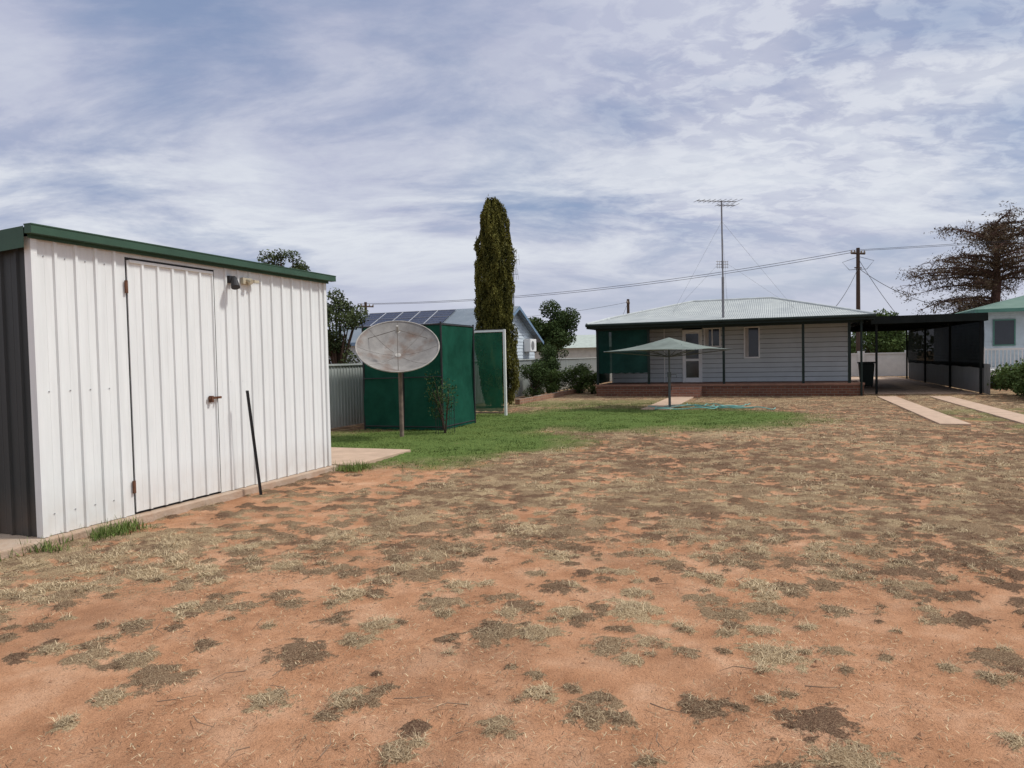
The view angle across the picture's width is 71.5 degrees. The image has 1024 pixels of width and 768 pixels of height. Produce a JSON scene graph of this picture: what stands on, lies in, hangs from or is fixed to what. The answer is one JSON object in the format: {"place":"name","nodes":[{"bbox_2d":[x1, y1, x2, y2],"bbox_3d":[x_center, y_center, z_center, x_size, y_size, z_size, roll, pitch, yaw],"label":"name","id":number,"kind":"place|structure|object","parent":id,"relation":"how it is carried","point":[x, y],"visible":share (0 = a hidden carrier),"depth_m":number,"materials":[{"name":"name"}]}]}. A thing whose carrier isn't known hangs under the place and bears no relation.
{"place":"outdoors","nodes":[
{"label":"outdoors","id":0,"kind":"place"},
{"bbox_2d":[363,323,474,429],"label":"cloth walls","id":1,"kind":"structure","parent":0,"point":[381,402],"depth_m":15.45,"materials":[{"name":"green fabric"}]},
{"bbox_2d":[0,376,1023,767],"bbox_3d":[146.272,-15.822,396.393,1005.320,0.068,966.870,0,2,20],"label":"ground","id":2,"kind":"structure","parent":0,"point":[28,704],"depth_m":4.28,"materials":[{"name":"brown soil"}]},
{"bbox_2d":[0,223,337,558],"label":"garden shed","id":3,"kind":"structure","parent":2,"relation":"on","point":[132,372],"depth_m":6.96,"materials":[{"name":"metal"}]},
{"bbox_2d":[126,260,220,511],"bbox_3d":[-3.470,0.003,7.360,0.048,2.430,1.110,0,2,20],"label":"door","id":4,"kind":"structure","parent":3,"relation":"in","point":[171,316],"depth_m":7.30,"materials":[{"name":"white metal"}]},
{"bbox_2d":[0,459,383,560],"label":"green weeds","id":5,"kind":"object","parent":2,"relation":"on","point":[110,531],"visible":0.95,"depth_m":6.36,"materials":[{"name":"green plant"}]},
{"bbox_2d":[246,390,262,494],"bbox_3d":[-2.933,0.721,8.100,0.153,1.302,0.034,-3,2,-34],"label":"star picket","id":6,"kind":"object","parent":2,"relation":"on","point":[254,442],"visible":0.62,"depth_m":8.09,"materials":[{"name":"metal"}]},
{"bbox_2d":[257,248,310,270],"bbox_3d":[-6.473,-1.357,19.944,1.473,4.757,1.540,0,2,20],"label":"gum tree","id":7,"kind":"object","parent":2,"relation":"on","point":[295,264],"visible":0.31,"depth_m":19.57,"materials":[{"name":"green plant"}]},
{"bbox_2d":[326,287,369,363],"bbox_3d":[-4.715,-0.821,19.283,1.430,3.666,1.472,0,2,20],"label":"gum tree","id":8,"kind":"object","parent":2,"relation":"on","point":[337,346],"visible":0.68,"depth_m":19.25,"materials":[{"name":"green plant"}]},
{"bbox_2d":[357,302,373,314],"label":"power pole","id":9,"kind":"object","parent":2,"relation":"on","point":[365,305],"visible":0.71,"depth_m":57.49,"materials":[{"name":"brown wood"}]},
{"bbox_2d":[331,447,410,467],"bbox_3d":[-3.390,1.189,11.360,3.080,0.150,1.700,0,2,20],"label":"concrete pad","id":10,"kind":"object","parent":2,"relation":"on","point":[339,455],"visible":0.16,"depth_m":11.08,"materials":[{"name":"beige concrete"}]},
{"bbox_2d":[355,321,439,436],"bbox_3d":[-2.187,-0.052,13.730,1.535,2.408,1.353,0,2,20],"label":"satellite dish","id":11,"kind":"object","parent":2,"relation":"on","point":[399,347],"visible":1,"depth_m":13.90,"materials":[{"name":"grey metal"}]},
{"bbox_2d":[361,322,503,430],"bbox_3d":[-1.704,-0.228,17.073,1.944,2.300,3.894,0,2,20],"label":"frame","id":12,"kind":"object","parent":2,"relation":"on","point":[441,376],"visible":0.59,"depth_m":15.47,"materials":[{"name":"metal"}]},
{"bbox_2d":[474,333,503,411],"bbox_3d":[-1.390,-0.233,17.885,1.680,2.162,2.130,0,2,20],"label":"cloth screen","id":13,"kind":"object","parent":12,"relation":"attached to","point":[488,373],"visible":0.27,"depth_m":18.70,"materials":[{"name":"green fabric"}]},
{"bbox_2d":[330,257,543,363],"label":"neighbouring house","id":14,"kind":"structure","parent":2,"relation":"on","point":[528,337],"depth_m":32.25,"materials":[{"name":"grey metal"}]},
{"bbox_2d":[424,371,458,432],"bbox_3d":[-1.429,0.360,14.365,0.708,1.358,0.843,-1,2,-5],"label":"garden shrub","id":15,"kind":"object","parent":2,"relation":"on","point":[444,424],"visible":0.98,"depth_m":14.38,"materials":[{"name":"green plant"}]},
{"bbox_2d":[435,397,454,433],"bbox_3d":[-1.365,0.634,14.478,0.406,0.750,0.405,0,2,20],"label":"wire plant guard","id":16,"kind":"object","parent":2,"relation":"on","point":[438,429],"visible":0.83,"depth_m":14.39,"materials":[{"name":"metal"}]},
{"bbox_2d":[329,357,611,428],"bbox_3d":[1.159,-0.321,29.669,0.090,1.460,39.620,0,2,20],"label":"boundary fence","id":17,"kind":"object","parent":2,"relation":"on","point":[346,394],"visible":0.17,"depth_m":16.57,"materials":[{"name":"grey metal"}]},
{"bbox_2d":[474,329,506,415],"bbox_3d":[-0.608,-0.265,18.708,0.970,2.310,0.060,0,2,20],"label":"white post","id":18,"kind":"object","parent":2,"relation":"on","point":[504,371],"visible":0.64,"depth_m":18.53,"materials":[{"name":"metal"}]},
{"bbox_2d":[473,196,519,404],"bbox_3d":[-0.463,-2.515,22.014,1.414,6.662,1.412,0,2,20],"label":"cypress tree","id":19,"kind":"object","parent":2,"relation":"on","point":[493,276],"visible":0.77,"depth_m":21.64,"materials":[{"name":"green plant"}]},
{"bbox_2d":[15,477,995,764],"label":"gravel stones","id":20,"kind":"object","parent":2,"relation":"on","point":[843,743],"visible":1,"depth_m":3.43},
{"bbox_2d":[18,492,995,759],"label":"fallen twigs","id":21,"kind":"object","parent":2,"relation":"on","point":[464,704],"visible":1,"depth_m":3.35,"materials":[{"name":"brown wood"}]},
{"bbox_2d":[518,358,550,396],"bbox_3d":[0.930,-0.226,26.959,1.242,1.528,1.485,0,2,20],"label":"garden bush","id":22,"kind":"object","parent":2,"relation":"on","point":[539,373],"visible":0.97,"depth_m":26.79,"materials":[{"name":"green plant"}]},
{"bbox_2d":[515,389,580,404],"bbox_3d":[1.566,0.423,26.769,0.169,0.204,7.975,0,2,20],"label":"brick garden edging","id":23,"kind":"object","parent":2,"relation":"on","point":[541,397],"visible":0.71,"depth_m":25.45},
{"bbox_2d":[542,365,564,393],"bbox_3d":[1.461,-0.160,28.091,1.239,1.295,1.329,0,2,20],"label":"garden bush","id":24,"kind":"object","parent":2,"relation":"on","point":[554,379],"visible":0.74,"depth_m":27.84,"materials":[{"name":"green plant"}]},
{"bbox_2d":[538,344,569,392],"bbox_3d":[1.650,-0.631,29.315,1.344,2.138,1.904,0,2,20],"label":"garden bush","id":25,"kind":"object","parent":2,"relation":"on","point":[549,355],"visible":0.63,"depth_m":28.99,"materials":[{"name":"green plant"}]},
{"bbox_2d":[528,299,580,354],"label":"broadleaf tree","id":26,"kind":"object","parent":2,"relation":"on","point":[554,330],"visible":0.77,"depth_m":44.31,"materials":[{"name":"green plant"}]},
{"bbox_2d":[561,363,593,392],"bbox_3d":[2.709,-0.240,29.666,1.475,1.289,1.372,-3,2,-33],"label":"garden bush","id":27,"kind":"object","parent":2,"relation":"on","point":[578,370],"visible":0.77,"depth_m":29.42,"materials":[{"name":"green plant"}]},
{"bbox_2d":[576,370,601,393],"bbox_3d":[3.310,-0.097,29.055,1.296,1.025,1.124,-2,2,-19],"label":"garden bush","id":28,"kind":"object","parent":2,"relation":"on","point":[589,380],"visible":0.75,"depth_m":28.84,"materials":[{"name":"green plant"}]},
{"bbox_2d":[626,299,629,313],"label":"power pole","id":29,"kind":"object","parent":2,"relation":"on","point":[628,305],"visible":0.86,"depth_m":60.05,"materials":[{"name":"silver metal"}]},
{"bbox_2d":[671,386,701,396],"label":"steps","id":30,"kind":"structure","parent":2,"relation":"on","point":[687,391],"depth_m":25.36,"materials":[{"name":"brick"}]},
{"bbox_2d":[648,403,775,409],"bbox_3d":[5.453,0.616,19.765,3.302,0.066,2.035,-1,2,12],"label":"garden hose","id":31,"kind":"object","parent":2,"relation":"on","point":[711,407],"visible":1,"depth_m":19.53,"materials":[{"name":"teal rubber"}]},
{"bbox_2d":[596,385,863,396],"bbox_3d":[7.881,0.255,26.447,9.150,0.460,2.200,0,2,20],"label":"brick base","id":32,"kind":"object","parent":2,"relation":"on","point":[821,390],"visible":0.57,"depth_m":25.08,"materials":[{"name":"red brick"}]},
{"bbox_2d":[595,381,864,386],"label":"deck","id":33,"kind":"structure","parent":32,"relation":"on","point":[785,383],"depth_m":25.80,"materials":[{"name":"brick"}]},
{"bbox_2d":[613,323,847,382],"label":"walls","id":34,"kind":"structure","parent":33,"relation":"on","point":[826,354],"depth_m":26.84,"materials":[{"name":"white wood"}]},
{"bbox_2d":[612,326,759,382],"bbox_3d":[8.184,-1.343,27.418,8.800,2.530,0.100,0,2,20],"label":"window and door frames","id":35,"kind":"structure","parent":34,"relation":"attached to","point":[684,359],"depth_m":27.75,"materials":[{"name":"white paint"}]},
{"bbox_2d":[686,328,758,377],"bbox_3d":[8.067,-1.103,27.500,2.780,2.050,0.012,0,2,20],"label":"glass","id":36,"kind":"object","parent":35,"relation":"attached to","point":[692,369],"visible":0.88,"depth_m":27.63,"materials":[{"name":"grey glass"}]},
{"bbox_2d":[705,328,748,356],"bbox_3d":[8.271,-1.579,27.399,1.600,1.090,0.003,0,2,20],"label":"curtain","id":37,"kind":"object","parent":35,"relation":"hanging from","point":[746,341],"visible":0.93,"depth_m":27.16,"materials":[{"name":"beige fabric"}]},
{"bbox_2d":[593,298,868,328],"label":"roof","id":38,"kind":"structure","parent":34,"relation":"on","point":[745,308],"depth_m":27.68,"materials":[{"name":"white metal"}]},
{"bbox_2d":[586,297,875,323],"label":"ridge caps","id":39,"kind":"object","parent":38,"relation":"on","point":[863,311],"visible":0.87,"depth_m":29.07,"materials":[{"name":"white metal"}]},
{"bbox_2d":[676,199,793,317],"bbox_3d":[8.630,-4.551,27.294,4.173,4.330,3.578,-1,2,-3],"label":"tv antenna","id":40,"kind":"object","parent":38,"relation":"on","point":[722,246],"visible":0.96,"depth_m":25.79,"materials":[{"name":"metal"}]},
{"bbox_2d":[585,314,875,395],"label":"verandah posts and fascia","id":41,"kind":"object","parent":2,"relation":"on","point":[857,319],"visible":0.9,"depth_m":24.84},
{"bbox_2d":[598,330,647,382],"bbox_3d":[3.860,-1.086,27.413,1.455,2.122,2.903,-2,2,-22],"label":"shade cloth blind","id":42,"kind":"object","parent":41,"relation":"attached to","point":[610,363],"visible":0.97,"depth_m":26.70,"materials":[{"name":"green fabric"}]},
{"bbox_2d":[851,248,864,352],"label":"power pole","id":43,"kind":"object","parent":2,"relation":"on","point":[857,252],"visible":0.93,"depth_m":44.80,"materials":[{"name":"brown wood"}]},
{"bbox_2d":[361,239,1023,316],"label":"power lines","id":44,"kind":"object","parent":43,"relation":"attached to","point":[745,270],"visible":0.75,"depth_m":46.23,"materials":[{"name":"black metal"}]},
{"bbox_2d":[851,308,905,352],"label":"street tree","id":45,"kind":"object","parent":2,"relation":"on","point":[890,341],"visible":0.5,"depth_m":45.48,"materials":[{"name":"green plant"}]},
{"bbox_2d":[851,350,908,376],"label":"front masonry fence","id":46,"kind":"object","parent":2,"relation":"on","point":[892,364],"visible":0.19,"depth_m":41.93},
{"bbox_2d":[851,377,977,393],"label":"driveway slab","id":47,"kind":"structure","parent":2,"relation":"on","point":[892,385],"depth_m":27.91,"materials":[{"name":"concrete"}]},
{"bbox_2d":[857,362,874,386],"bbox_3d":[14.722,-0.396,29.553,0.620,1.050,0.789,0,2,20],"label":"wheelie bin","id":48,"kind":"object","parent":47,"relation":"on","point":[868,372],"visible":0.8,"depth_m":29.24,"materials":[{"name":"plastic"}]},
{"bbox_2d":[851,312,989,393],"bbox_3d":[16.482,-1.284,30.541,3.460,2.680,15.200,0,2,20],"label":"carport","id":49,"kind":"object","parent":2,"relation":"on","point":[945,349],"visible":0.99,"depth_m":27.18,"materials":[{"name":"black metal"}]},
{"bbox_2d":[877,396,1023,425],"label":"driveway strips","id":50,"kind":"object","parent":2,"relation":"on","point":[936,417],"visible":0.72,"depth_m":17.03,"materials":[{"name":"concrete"}]},
{"bbox_2d":[892,199,1023,314],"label":"pine tree","id":51,"kind":"object","parent":2,"relation":"on","point":[990,277],"visible":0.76,"depth_m":48.85,"materials":[{"name":"brown plant"}]},
{"bbox_2d":[984,311,1023,383],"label":"walls","id":52,"kind":"structure","parent":2,"relation":"on","point":[1018,316],"depth_m":29.64,"materials":[{"name":"grey paint"}]},
{"bbox_2d":[954,295,1023,313],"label":"roof","id":53,"kind":"structure","parent":52,"relation":"on","point":[1017,302],"depth_m":30.26,"materials":[{"name":"green metal"}]},
{"bbox_2d":[956,308,1023,345],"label":"fascia and frames","id":54,"kind":"structure","parent":52,"relation":"attached to","point":[996,310],"depth_m":29.43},
{"bbox_2d":[994,320,1013,344],"bbox_3d":[21.081,-2.150,29.392,1.950,1.000,0.015,0,2,20],"label":"glass","id":55,"kind":"object","parent":52,"relation":"attached to","point":[1004,332],"visible":1,"depth_m":29.60,"materials":[{"name":"grey glass"}]},
{"bbox_2d":[984,347,1023,376],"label":"white railing","id":56,"kind":"object","parent":2,"relation":"on","point":[999,349],"visible":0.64,"depth_m":26.32,"materials":[{"name":"metal"}]},
{"bbox_2d":[987,358,1023,397],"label":"hedge","id":57,"kind":"object","parent":2,"relation":"on","point":[1004,377],"visible":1,"depth_m":21.36,"materials":[{"name":"green plant"}]},
{"bbox_2d":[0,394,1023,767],"bbox_3d":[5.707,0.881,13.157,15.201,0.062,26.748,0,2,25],"label":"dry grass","id":58,"kind":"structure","parent":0,"point":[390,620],"depth_m":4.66,"materials":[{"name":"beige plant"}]},
{"bbox_2d":[0,0,1023,348],"label":"sky","id":59,"kind":"structure","parent":0,"point":[367,140],"materials":[{"name":"blue"}]},
{"bbox_2d":[535,335,595,358],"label":"distant house","id":60,"kind":"structure","parent":0,"point":[583,346],"depth_m":62.01,"materials":[{"name":"white paint"}]},
{"bbox_2d":[331,402,853,470],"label":"lawn grass","id":61,"kind":"structure","parent":0,"point":[600,423],"depth_m":15.16,"materials":[{"name":"green plant"}]},
{"bbox_2d":[642,397,693,409],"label":"garden path","id":62,"kind":"structure","parent":0,"point":[675,401],"depth_m":22.03,"materials":[{"name":"concrete"}]},
{"bbox_2d":[604,338,732,406],"bbox_3d":[4.452,-0.267,20.120,2.706,2.100,2.706,0,3,37],"label":"patio umbrella","id":63,"kind":"object","parent":62,"relation":"on","point":[667,344],"visible":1,"depth_m":19.85,"materials":[{"name":"fabric"}]}
]}

